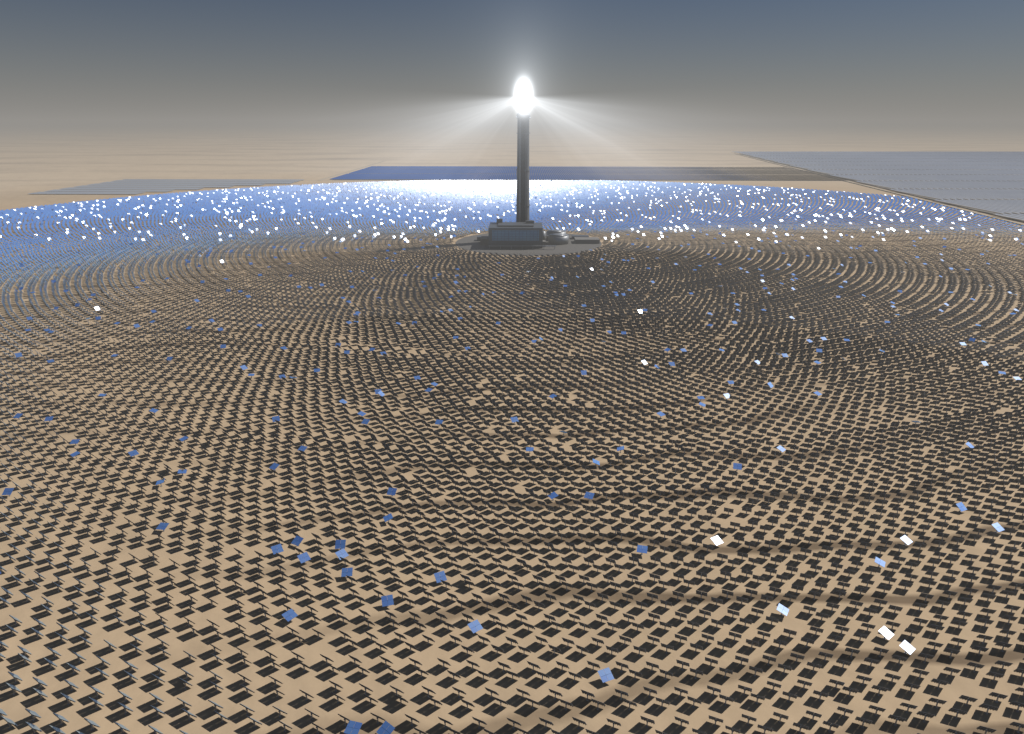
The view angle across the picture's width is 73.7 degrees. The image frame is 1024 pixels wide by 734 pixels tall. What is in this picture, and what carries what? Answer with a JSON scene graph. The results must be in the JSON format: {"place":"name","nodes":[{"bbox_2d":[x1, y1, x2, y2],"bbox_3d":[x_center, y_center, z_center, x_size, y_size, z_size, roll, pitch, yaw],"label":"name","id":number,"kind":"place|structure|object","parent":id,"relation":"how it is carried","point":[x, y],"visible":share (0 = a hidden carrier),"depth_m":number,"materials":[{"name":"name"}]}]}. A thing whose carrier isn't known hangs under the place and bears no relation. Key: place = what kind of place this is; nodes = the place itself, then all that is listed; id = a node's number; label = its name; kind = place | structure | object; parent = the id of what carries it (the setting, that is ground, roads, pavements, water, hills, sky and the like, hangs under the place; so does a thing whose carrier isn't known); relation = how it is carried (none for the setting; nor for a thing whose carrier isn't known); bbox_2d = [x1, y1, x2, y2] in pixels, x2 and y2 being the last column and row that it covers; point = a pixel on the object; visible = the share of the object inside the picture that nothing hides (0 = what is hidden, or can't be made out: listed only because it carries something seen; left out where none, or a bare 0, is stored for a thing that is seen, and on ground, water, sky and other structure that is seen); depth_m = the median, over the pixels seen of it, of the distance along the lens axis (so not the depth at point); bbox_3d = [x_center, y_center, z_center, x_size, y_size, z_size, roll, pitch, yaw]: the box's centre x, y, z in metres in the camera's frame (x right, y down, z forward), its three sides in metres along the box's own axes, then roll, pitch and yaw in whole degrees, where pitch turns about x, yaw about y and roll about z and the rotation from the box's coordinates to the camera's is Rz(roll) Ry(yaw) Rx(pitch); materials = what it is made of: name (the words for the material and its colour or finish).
{"place":"outdoors","nodes":[
{"label":"outdoors","id":0,"kind":"place"},
{"bbox_2d":[0,122,1023,733],"bbox_3d":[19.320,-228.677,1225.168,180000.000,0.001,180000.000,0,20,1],"label":"desert ground","id":1,"kind":"structure","parent":0,"point":[40,156],"depth_m":394.64,"materials":[{"name":"beige sand"}]},
{"bbox_2d":[28,166,851,193],"bbox_3d":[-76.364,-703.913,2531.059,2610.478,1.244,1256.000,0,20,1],"label":"distant solar field","id":2,"kind":"structure","parent":1,"relation":"on","point":[425,170],"depth_m":2553.96,"materials":[{"name":"glass"},{"name":"blue glass"}]},
{"bbox_2d":[455,233,601,255],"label":"tower pad","id":3,"kind":"object","parent":1,"relation":"on","point":[473,243],"depth_m":1140.04,"materials":[{"name":"grey concrete"}]},
{"bbox_2d":[477,218,599,248],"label":"power block buildings","id":4,"kind":"structure","parent":3,"relation":"on","point":[526,234],"depth_m":1138.08,"materials":[{"name":"grey"}]},
{"bbox_2d":[0,312,1023,733],"bbox_3d":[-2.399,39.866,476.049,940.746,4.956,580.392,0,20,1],"label":"heliostat field","id":5,"kind":"structure","parent":0,"point":[290,614],"depth_m":430.75,"materials":[{"name":"mirror"}]},
{"bbox_2d":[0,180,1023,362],"bbox_3d":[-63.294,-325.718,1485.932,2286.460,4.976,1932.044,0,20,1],"label":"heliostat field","id":6,"kind":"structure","parent":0,"point":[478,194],"depth_m":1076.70,"materials":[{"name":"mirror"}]},
{"bbox_2d":[0,0,1023,121],"label":"sky","id":7,"kind":"structure","parent":0,"point":[61,60],"materials":[{"name":"grey"}]},
{"bbox_2d":[516,81,529,221],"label":"solar tower","id":8,"kind":"structure","parent":0,"point":[523,95],"depth_m":1165.59,"materials":[{"name":"grey metal"}]},
{"bbox_2d":[516,80,529,221],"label":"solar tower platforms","id":9,"kind":"object","parent":8,"relation":"attached to","point":[526,118],"visible":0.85,"depth_m":1167.65,"materials":[{"name":"grey concrete"}]},
{"bbox_2d":[301,154,1023,225],"bbox_3d":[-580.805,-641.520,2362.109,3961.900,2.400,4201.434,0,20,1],"label":"service roads","id":10,"kind":"structure","parent":0,"point":[894,192],"depth_m":2408.37,"materials":[{"name":"grey"}]},
{"bbox_2d":[732,151,1023,220],"bbox_3d":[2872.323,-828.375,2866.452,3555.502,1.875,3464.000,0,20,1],"label":"photovoltaic solar field","id":11,"kind":"structure","parent":0,"point":[1008,182],"depth_m":2768.40,"materials":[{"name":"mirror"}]}
]}

